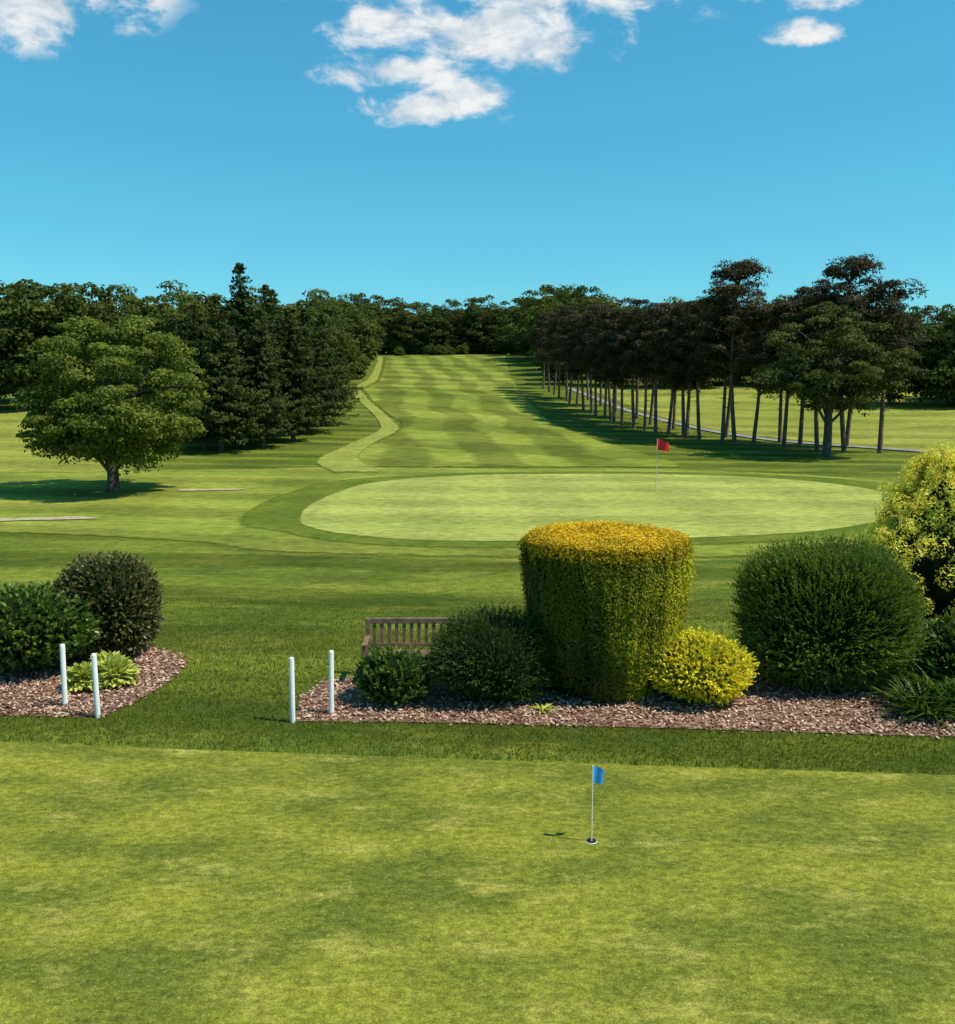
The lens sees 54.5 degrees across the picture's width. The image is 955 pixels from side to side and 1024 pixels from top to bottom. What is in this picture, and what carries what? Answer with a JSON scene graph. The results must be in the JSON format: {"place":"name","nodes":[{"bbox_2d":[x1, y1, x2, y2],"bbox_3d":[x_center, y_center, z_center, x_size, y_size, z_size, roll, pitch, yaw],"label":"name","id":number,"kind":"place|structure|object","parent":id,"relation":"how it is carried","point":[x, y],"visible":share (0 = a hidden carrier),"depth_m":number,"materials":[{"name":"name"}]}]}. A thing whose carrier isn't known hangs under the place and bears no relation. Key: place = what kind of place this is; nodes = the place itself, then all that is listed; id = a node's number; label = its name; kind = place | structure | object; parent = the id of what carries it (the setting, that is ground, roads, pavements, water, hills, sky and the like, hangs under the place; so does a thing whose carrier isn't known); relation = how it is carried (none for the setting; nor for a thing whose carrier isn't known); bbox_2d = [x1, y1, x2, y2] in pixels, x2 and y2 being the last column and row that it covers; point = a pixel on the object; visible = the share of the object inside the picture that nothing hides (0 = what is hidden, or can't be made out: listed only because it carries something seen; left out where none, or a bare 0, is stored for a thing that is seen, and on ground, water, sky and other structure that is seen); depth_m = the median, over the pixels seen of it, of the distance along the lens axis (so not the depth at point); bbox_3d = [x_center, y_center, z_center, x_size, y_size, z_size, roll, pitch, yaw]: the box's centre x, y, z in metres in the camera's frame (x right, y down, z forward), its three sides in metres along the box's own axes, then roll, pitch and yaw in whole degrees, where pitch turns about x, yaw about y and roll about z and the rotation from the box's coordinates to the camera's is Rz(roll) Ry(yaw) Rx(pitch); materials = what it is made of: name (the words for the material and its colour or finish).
{"place":"outdoors","nodes":[
{"label":"outdoors","id":0,"kind":"place"},
{"bbox_2d":[0,401,168,471],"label":"mown field","id":1,"kind":"structure","parent":0,"point":[14,457],"depth_m":54.89,"materials":[{"name":"green plant"}]},
{"bbox_2d":[0,353,954,774],"bbox_3d":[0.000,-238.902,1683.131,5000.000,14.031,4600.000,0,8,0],"label":"ground","id":2,"kind":"structure","parent":0,"point":[186,567],"depth_m":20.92,"materials":[{"name":"green plant"}]},
{"bbox_2d":[0,643,191,717],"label":"mulch bed","id":3,"kind":"object","parent":2,"relation":"on","point":[36,692],"visible":0.48,"depth_m":13.90,"materials":[{"name":"wood"}]},
{"bbox_2d":[0,579,107,674],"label":"laurel shrub","id":4,"kind":"object","parent":3,"relation":"on","point":[39,623],"visible":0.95,"depth_m":14.38,"materials":[{"name":"green plant"}]},
{"bbox_2d":[60,644,67,705],"bbox_3d":[-5.897,2.374,13.214,0.072,1.020,0.070,0,7,0],"label":"white post","id":5,"kind":"object","parent":3,"relation":"on","point":[63,675],"visible":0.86,"depth_m":13.18,"materials":[{"name":"paint"}]},
{"bbox_2d":[57,661,100,692],"bbox_3d":[-5.939,2.449,13.975,0.703,0.422,0.716,4,9,28],"label":"hosta plant","id":6,"kind":"object","parent":3,"relation":"on","point":[81,672],"visible":0.74,"depth_m":13.83,"materials":[{"name":"green plant"}]},
{"bbox_2d":[91,653,100,717],"bbox_3d":[-5.253,2.438,12.761,0.072,1.020,0.070,0,8,0],"label":"white post","id":7,"kind":"object","parent":3,"relation":"on","point":[95,684],"visible":0.86,"depth_m":12.73,"materials":[{"name":"paint"}]},
{"bbox_2d":[50,549,167,661],"bbox_3d":[-6.193,1.543,15.593,1.778,1.847,1.722,0,8,0],"label":"photinia shrub","id":8,"kind":"object","parent":3,"relation":"on","point":[126,604],"visible":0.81,"depth_m":15.15,"materials":[{"name":"green plant"}]},
{"bbox_2d":[90,649,131,678],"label":"hosta plant","id":9,"kind":"object","parent":3,"relation":"on","point":[102,655],"visible":0.09,"depth_m":14.39,"materials":[{"name":"green plant"}]},
{"bbox_2d":[87,654,140,689],"bbox_3d":[-5.561,2.394,14.128,0.824,0.485,0.809,-6,10,-36],"label":"hosta plant","id":10,"kind":"object","parent":3,"relation":"on","point":[110,666],"visible":0.93,"depth_m":14.02,"materials":[{"name":"green plant"}]},
{"bbox_2d":[154,304,210,413],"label":"spruce tree","id":11,"kind":"object","parent":2,"relation":"on","point":[192,310],"visible":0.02,"depth_m":66.42,"materials":[{"name":"green plant"}]},
{"bbox_2d":[161,313,235,449],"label":"spruce tree","id":12,"kind":"object","parent":2,"relation":"on","point":[195,325],"visible":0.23,"depth_m":58.67,"materials":[{"name":"green plant"}]},
{"bbox_2d":[197,293,230,346],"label":"spruce tree","id":13,"kind":"object","parent":2,"relation":"on","point":[216,299],"visible":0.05,"depth_m":64.38,"materials":[{"name":"green plant"}]},
{"bbox_2d":[178,309,269,451],"bbox_3d":[-15.766,-8.055,58.132,5.781,9.218,6.112,0,8,-1],"label":"spruce tree","id":14,"kind":"object","parent":2,"relation":"on","point":[221,390],"visible":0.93,"depth_m":57.37,"materials":[{"name":"green plant"}]},
{"bbox_2d":[217,262,288,444],"bbox_3d":[-15.888,-10.431,62.456,6.143,12.551,6.040,5,10,34],"label":"spruce tree","id":15,"kind":"object","parent":2,"relation":"on","point":[240,322],"visible":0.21,"depth_m":61.86,"materials":[{"name":"green plant"}]},
{"bbox_2d":[234,307,298,447],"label":"spruce tree","id":16,"kind":"object","parent":2,"relation":"on","point":[261,374],"visible":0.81,"depth_m":60.28,"materials":[{"name":"green plant"}]},
{"bbox_2d":[269,306,286,347],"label":"spruce tree","id":17,"kind":"object","parent":2,"relation":"on","point":[276,309],"visible":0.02,"depth_m":75.44,"materials":[{"name":"green plant"}]},
{"bbox_2d":[252,284,309,436],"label":"spruce tree","id":18,"kind":"object","parent":2,"relation":"on","point":[264,289],"visible":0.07,"depth_m":67.47,"materials":[{"name":"green plant"}]},
{"bbox_2d":[289,657,294,722],"bbox_3d":[-2.517,2.462,12.586,0.073,1.020,0.070,0,8,0],"label":"white post","id":19,"kind":"object","parent":2,"relation":"on","point":[292,688],"visible":0.86,"depth_m":12.55,"materials":[{"name":"paint"}]},
{"bbox_2d":[270,305,322,441],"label":"spruce tree","id":20,"kind":"object","parent":2,"relation":"on","point":[292,368],"visible":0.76,"depth_m":64.71,"materials":[{"name":"green plant"}]},
{"bbox_2d":[295,308,353,432],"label":"spruce tree","id":21,"kind":"object","parent":2,"relation":"on","point":[325,404],"visible":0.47,"depth_m":70.75,"materials":[{"name":"green plant"}]},
{"bbox_2d":[310,314,363,424],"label":"spruce tree","id":22,"kind":"object","parent":2,"relation":"on","point":[326,331],"visible":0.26,"depth_m":76.80,"materials":[{"name":"green plant"}]},
{"bbox_2d":[316,356,398,471],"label":"fairway edge","id":23,"kind":"object","parent":2,"relation":"on","point":[344,459],"visible":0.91,"depth_m":62.30,"materials":[{"name":"green plant"}]},
{"bbox_2d":[0,467,933,557],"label":"apron","id":24,"kind":"object","parent":2,"relation":"on","point":[153,504],"visible":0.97,"depth_m":34.76,"materials":[{"name":"green plant"}]},
{"bbox_2d":[0,516,96,520],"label":"sand bunker","id":25,"kind":"object","parent":24,"relation":"on","point":[49,518],"visible":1,"depth_m":31.04},
{"bbox_2d":[9,315,209,491],"bbox_3d":[-15.050,-4.291,38.309,7.694,7.609,8.683,0,8,0],"label":"sycamore tree","id":26,"kind":"object","parent":24,"relation":"on","point":[108,420],"visible":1,"depth_m":36.84,"materials":[{"name":"green plant"}]},
{"bbox_2d":[178,488,241,490],"bbox_3d":[-11.263,-0.958,39.274,3.040,0.004,0.801,-1,8,-9],"label":"sand bunker","id":27,"kind":"object","parent":24,"relation":"on","point":[210,489],"visible":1,"depth_m":39.24},
{"bbox_2d":[241,471,931,547],"bbox_3d":[5.355,-0.534,36.322,27.440,0.072,21.808,0,8,0],"label":"green collar","id":28,"kind":"object","parent":24,"relation":"on","point":[282,513],"visible":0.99,"depth_m":31.38,"materials":[{"name":"green plant"}]},
{"bbox_2d":[300,474,904,540],"bbox_3d":[5.300,-0.526,36.193,23.200,0.059,19.253,0,8,0],"label":"golf green","id":29,"kind":"object","parent":28,"relation":"on","point":[507,507],"visible":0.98,"depth_m":34.28,"materials":[{"name":"green plant"}]},
{"bbox_2d":[656,439,668,481],"bbox_3d":[7.709,-1.956,38.757,0.554,2.222,0.184,1,8,6],"label":"golf flag","id":30,"kind":"object","parent":29,"relation":"on","point":[663,445],"visible":0.98,"depth_m":38.67,"materials":[{"name":"fabric"}]},
{"bbox_2d":[0,742,954,1023],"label":"putting green","id":31,"kind":"object","parent":2,"relation":"on","point":[170,886],"visible":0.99,"depth_m":8.43,"materials":[{"name":"green plant"}]},
{"bbox_2d":[586,765,604,843],"bbox_3d":[1.187,2.947,9.306,0.191,0.860,0.116,-1,8,-9],"label":"putting flag","id":32,"kind":"object","parent":31,"relation":"on","point":[598,775],"visible":1,"depth_m":9.28,"materials":[{"name":"fabric"}]},
{"bbox_2d":[0,279,954,408],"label":"distant woodland","id":33,"kind":"object","parent":2,"relation":"on","point":[365,332],"visible":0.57,"depth_m":108.27,"materials":[{"name":"green plant"}]},
{"bbox_2d":[358,355,679,466],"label":"fairway","id":34,"kind":"structure","parent":2,"relation":"on","point":[464,410],"depth_m":77.98,"materials":[{"name":"green plant"}]},
{"bbox_2d":[529,314,550,388],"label":"pine tree","id":35,"kind":"object","parent":2,"relation":"on","point":[540,349],"visible":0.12,"depth_m":126.60,"materials":[{"name":"green plant"}]},
{"bbox_2d":[526,312,554,391],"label":"pine tree","id":36,"kind":"object","parent":2,"relation":"on","point":[534,335],"visible":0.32,"depth_m":119.42,"materials":[{"name":"green plant"}]},
{"bbox_2d":[537,312,563,394],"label":"pine tree","id":37,"kind":"object","parent":2,"relation":"on","point":[542,337],"visible":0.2,"depth_m":114.96,"materials":[{"name":"green plant"}]},
{"bbox_2d":[539,311,565,397],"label":"pine tree","id":38,"kind":"object","parent":2,"relation":"on","point":[548,346],"visible":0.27,"depth_m":110.41,"materials":[{"name":"green plant"}]},
{"bbox_2d":[542,305,578,400],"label":"pine tree","id":39,"kind":"object","parent":2,"relation":"on","point":[559,315],"visible":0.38,"depth_m":105.11,"materials":[{"name":"green plant"}]},
{"bbox_2d":[553,316,576,403],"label":"pine tree","id":40,"kind":"object","parent":2,"relation":"on","point":[560,323],"visible":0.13,"depth_m":101.90,"materials":[{"name":"green plant"}]},
{"bbox_2d":[559,314,588,407],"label":"pine tree","id":41,"kind":"object","parent":2,"relation":"on","point":[572,316],"visible":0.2,"depth_m":98.35,"materials":[{"name":"green plant"}]},
{"bbox_2d":[557,316,592,410],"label":"pine tree","id":42,"kind":"object","parent":2,"relation":"on","point":[571,369],"visible":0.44,"depth_m":94.69,"materials":[{"name":"green plant"}]},
{"bbox_2d":[566,306,597,412],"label":"pine tree","id":43,"kind":"object","parent":2,"relation":"on","point":[583,308],"visible":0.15,"depth_m":91.97,"materials":[{"name":"green plant"}]},
{"bbox_2d":[566,304,608,415],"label":"pine tree","id":44,"kind":"object","parent":2,"relation":"on","point":[592,312],"visible":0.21,"depth_m":89.27,"materials":[{"name":"green plant"}]},
{"bbox_2d":[586,373,588,399],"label":"pine tree","id":45,"kind":"object","parent":2,"relation":"on","point":[587,386],"depth_m":109.05,"materials":[{"name":"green plant"}]},
{"bbox_2d":[579,314,618,418],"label":"pine tree","id":46,"kind":"object","parent":2,"relation":"on","point":[598,369],"visible":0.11,"depth_m":87.18,"materials":[{"name":"green plant"}]},
{"bbox_2d":[583,321,617,420],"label":"pine tree","id":47,"kind":"object","parent":2,"relation":"on","point":[597,378],"visible":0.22,"depth_m":85.22,"materials":[{"name":"green plant"}]},
{"bbox_2d":[590,302,612,406],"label":"pine tree","id":48,"kind":"object","parent":2,"relation":"on","point":[600,394],"visible":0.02,"depth_m":100.83,"materials":[{"name":"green plant"}]},
{"bbox_2d":[583,307,631,423],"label":"pine tree","id":49,"kind":"object","parent":2,"relation":"on","point":[609,314],"visible":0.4,"depth_m":81.49,"materials":[{"name":"green plant"}]},
{"bbox_2d":[592,320,638,425],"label":"pine tree","id":50,"kind":"object","parent":2,"relation":"on","point":[621,381],"visible":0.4,"depth_m":79.73,"materials":[{"name":"green plant"}]},
{"bbox_2d":[612,322,630,412],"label":"pine tree","id":51,"kind":"object","parent":2,"relation":"on","point":[616,393],"depth_m":94.24,"materials":[{"name":"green plant"}]},
{"bbox_2d":[295,652,954,737],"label":"mulch bed","id":52,"kind":"object","parent":2,"relation":"on","point":[762,703],"visible":0.41,"depth_m":12.98,"materials":[{"name":"wood"}]},
{"bbox_2d":[329,650,333,713],"bbox_3d":[-2.034,2.420,12.892,0.071,1.021,0.100,5,10,34],"label":"white post","id":53,"kind":"object","parent":52,"relation":"on","point":[331,680],"visible":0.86,"depth_m":12.86,"materials":[{"name":"paint"}]},
{"bbox_2d":[350,641,443,706],"bbox_3d":[-1.164,2.323,13.397,1.327,0.959,1.206,6,10,38],"label":"laurel shrub","id":54,"kind":"object","parent":52,"relation":"on","point":[387,674],"visible":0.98,"depth_m":13.14,"materials":[{"name":"green plant"}]},
{"bbox_2d":[361,618,458,663],"bbox_3d":[-0.920,2.160,14.353,1.680,0.928,0.585,0,8,0],"label":"park bench","id":55,"kind":"object","parent":52,"relation":"on","point":[396,622],"visible":0.46,"depth_m":14.55,"materials":[{"name":"brown wood"}]},
{"bbox_2d":[423,600,559,705],"bbox_3d":[0.199,2.055,13.553,2.022,1.409,1.933,0,8,0],"label":"hebe shrub","id":56,"kind":"object","parent":52,"relation":"on","point":[498,656],"visible":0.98,"depth_m":13.12,"materials":[{"name":"green plant"}]},
{"bbox_2d":[528,703,556,714],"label":"hosta plant","id":57,"kind":"object","parent":52,"relation":"on","point":[547,706],"visible":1,"depth_m":13.03,"materials":[{"name":"green plant"}]},
{"bbox_2d":[516,519,696,703],"bbox_3d":[1.912,1.439,14.047,2.664,2.509,2.670,0,8,0],"label":"topiary bush","id":58,"kind":"object","parent":52,"relation":"on","point":[606,601],"visible":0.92,"depth_m":13.08,"materials":[{"name":"green plant"}]},
{"bbox_2d":[648,626,759,707],"bbox_3d":[3.207,2.240,13.457,1.747,1.066,1.518,0,8,0],"label":"golden euonymus shrub","id":59,"kind":"object","parent":52,"relation":"on","point":[705,667],"visible":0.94,"depth_m":13.08,"materials":[{"name":"yellow plant"}]},
{"bbox_2d":[727,531,934,693],"bbox_3d":[5.322,1.470,14.347,2.899,2.343,2.658,0,8,0],"label":"boxwood shrub","id":60,"kind":"object","parent":52,"relation":"on","point":[826,614],"visible":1,"depth_m":13.51,"materials":[{"name":"green plant"}]},
{"bbox_2d":[847,442,954,652],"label":"golden cypress tree","id":61,"kind":"object","parent":52,"relation":"on","point":[922,539],"visible":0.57,"depth_m":15.06,"materials":[{"name":"yellow plant"}]},
{"bbox_2d":[855,663,954,706],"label":"daylily plant","id":62,"kind":"object","parent":52,"relation":"on","point":[916,679],"visible":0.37,"depth_m":13.52,"materials":[{"name":"green plant"}]},
{"bbox_2d":[859,673,954,729],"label":"daylily plant","id":63,"kind":"object","parent":52,"relation":"on","point":[913,707],"visible":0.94,"depth_m":12.90,"materials":[{"name":"green plant"}]},
{"bbox_2d":[875,661,954,720],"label":"daylily plant","id":64,"kind":"object","parent":52,"relation":"on","point":[949,700],"visible":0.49,"depth_m":13.09,"materials":[{"name":"green plant"}]},
{"bbox_2d":[906,606,954,683],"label":"dark leafy shrub","id":65,"kind":"object","parent":52,"relation":"on","point":[937,656],"visible":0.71,"depth_m":13.69,"materials":[{"name":"green plant"}]},
{"bbox_2d":[923,670,954,710],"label":"daylily plant","id":66,"kind":"object","parent":52,"relation":"on","point":[944,687],"visible":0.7,"depth_m":12.99,"materials":[{"name":"green plant"}]},
{"bbox_2d":[603,297,659,427],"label":"pine tree","id":67,"kind":"object","parent":2,"relation":"on","point":[625,317],"visible":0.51,"depth_m":77.23,"materials":[{"name":"green plant"}]},
{"bbox_2d":[620,307,647,418],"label":"pine tree","id":68,"kind":"object","parent":2,"relation":"on","point":[637,399],"visible":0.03,"depth_m":88.18,"materials":[{"name":"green plant"}]},
{"bbox_2d":[615,310,667,429],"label":"pine tree","id":69,"kind":"object","parent":2,"relation":"on","point":[630,342],"visible":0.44,"depth_m":75.83,"materials":[{"name":"green plant"}]},
{"bbox_2d":[622,302,681,432],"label":"pine tree","id":70,"kind":"object","parent":2,"relation":"on","point":[656,310],"visible":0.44,"depth_m":73.43,"materials":[{"name":"green plant"}]},
{"bbox_2d":[639,348,665,424],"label":"pine tree","id":71,"kind":"object","parent":2,"relation":"on","point":[651,408],"visible":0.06,"depth_m":82.48,"materials":[{"name":"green plant"}]},
{"bbox_2d":[658,365,676,429],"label":"pine tree","id":72,"kind":"object","parent":2,"relation":"on","point":[674,413],"visible":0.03,"depth_m":78.13,"materials":[{"name":"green plant"}]},
{"bbox_2d":[648,316,688,434],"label":"pine tree","id":73,"kind":"object","parent":2,"relation":"on","point":[669,386],"visible":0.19,"depth_m":72.11,"materials":[{"name":"green plant"}]},
{"bbox_2d":[645,301,708,436],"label":"pine tree","id":74,"kind":"object","parent":2,"relation":"on","point":[674,309],"visible":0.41,"depth_m":69.69,"materials":[{"name":"green plant"}]},
{"bbox_2d":[659,304,716,438],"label":"pine tree","id":75,"kind":"object","parent":2,"relation":"on","point":[685,311],"visible":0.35,"depth_m":68.83,"materials":[{"name":"green plant"}]},
{"bbox_2d":[667,300,730,439],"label":"pine tree","id":76,"kind":"object","parent":2,"relation":"on","point":[694,376],"visible":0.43,"depth_m":66.82,"materials":[{"name":"green plant"}]},
{"bbox_2d":[684,358,715,418],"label":"pine tree","id":77,"kind":"object","parent":2,"relation":"on","point":[711,384],"visible":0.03,"depth_m":73.08,"materials":[{"name":"green plant"}]},
{"bbox_2d":[687,298,757,442],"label":"pine tree","id":78,"kind":"object","parent":2,"relation":"on","point":[718,335],"visible":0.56,"depth_m":64.40,"materials":[{"name":"green plant"}]},
{"bbox_2d":[681,256,777,444],"bbox_3d":[17.476,-10.779,63.399,6.736,13.061,5.775,3,9,20],"label":"pine tree","id":79,"kind":"object","parent":2,"relation":"on","point":[741,270],"visible":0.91,"depth_m":62.77,"materials":[{"name":"green plant"}]},
{"bbox_2d":[698,284,762,437],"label":"pine tree","id":80,"kind":"object","parent":2,"relation":"on","point":[727,422],"visible":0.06,"depth_m":69.79,"materials":[{"name":"green plant"}]},
{"bbox_2d":[728,303,791,445],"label":"pine tree","id":81,"kind":"object","parent":2,"relation":"on","point":[752,313],"visible":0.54,"depth_m":61.94,"materials":[{"name":"green plant"}]},
{"bbox_2d":[744,312,798,442],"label":"pine tree","id":82,"kind":"object","parent":2,"relation":"on","point":[780,421],"depth_m":65.80,"materials":[{"name":"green plant"}]},
{"bbox_2d":[750,298,828,448],"bbox_3d":[20.056,-8.737,59.813,5.115,10.083,4.544,-1,8,-10],"label":"pine tree","id":83,"kind":"object","parent":2,"relation":"on","point":[784,310],"visible":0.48,"depth_m":59.11,"materials":[{"name":"green plant"}]},
{"bbox_2d":[765,286,839,444],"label":"pine tree","id":84,"kind":"object","parent":2,"relation":"on","point":[801,291],"visible":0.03,"depth_m":63.78,"materials":[{"name":"green plant"}]},
{"bbox_2d":[786,292,850,449],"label":"pine tree","id":85,"kind":"object","parent":2,"relation":"on","point":[816,431],"visible":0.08,"depth_m":59.72,"materials":[{"name":"green plant"}]},
{"bbox_2d":[749,301,917,456],"bbox_3d":[20.485,-7.700,54.748,9.284,9.543,8.932,0,8,0],"label":"ash tree","id":86,"kind":"object","parent":2,"relation":"on","point":[820,383],"visible":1,"depth_m":53.50,"materials":[{"name":"green plant"}]},
{"bbox_2d":[787,252,904,451],"bbox_3d":[22.893,-9.744,58.082,5.599,12.661,6.530,-7,11,-42],"label":"pine tree","id":87,"kind":"object","parent":2,"relation":"on","point":[854,266],"visible":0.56,"depth_m":57.14,"materials":[{"name":"green plant"}]},
{"bbox_2d":[838,297,890,446],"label":"pine tree","id":88,"kind":"object","parent":2,"relation":"on","point":[848,425],"visible":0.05,"depth_m":61.93,"materials":[{"name":"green plant"}]},
{"bbox_2d":[837,278,938,453],"bbox_3d":[25.143,-8.776,57.234,5.784,10.970,5.761,4,9,25],"label":"pine tree","id":89,"kind":"object","parent":2,"relation":"on","point":[890,300],"visible":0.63,"depth_m":56.12,"materials":[{"name":"green plant"}]},
{"bbox_2d":[0,0,954,354],"label":"sky","id":90,"kind":"structure","parent":0,"point":[433,152],"materials":[{"name":"blue"}]},
{"bbox_2d":[568,388,932,451],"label":"path","id":91,"kind":"structure","parent":0,"point":[661,419],"depth_m":70.86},
{"bbox_2d":[589,385,954,452],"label":"mown field","id":92,"kind":"structure","parent":0,"point":[911,423],"depth_m":91.59,"materials":[{"name":"green plant"}]}
]}

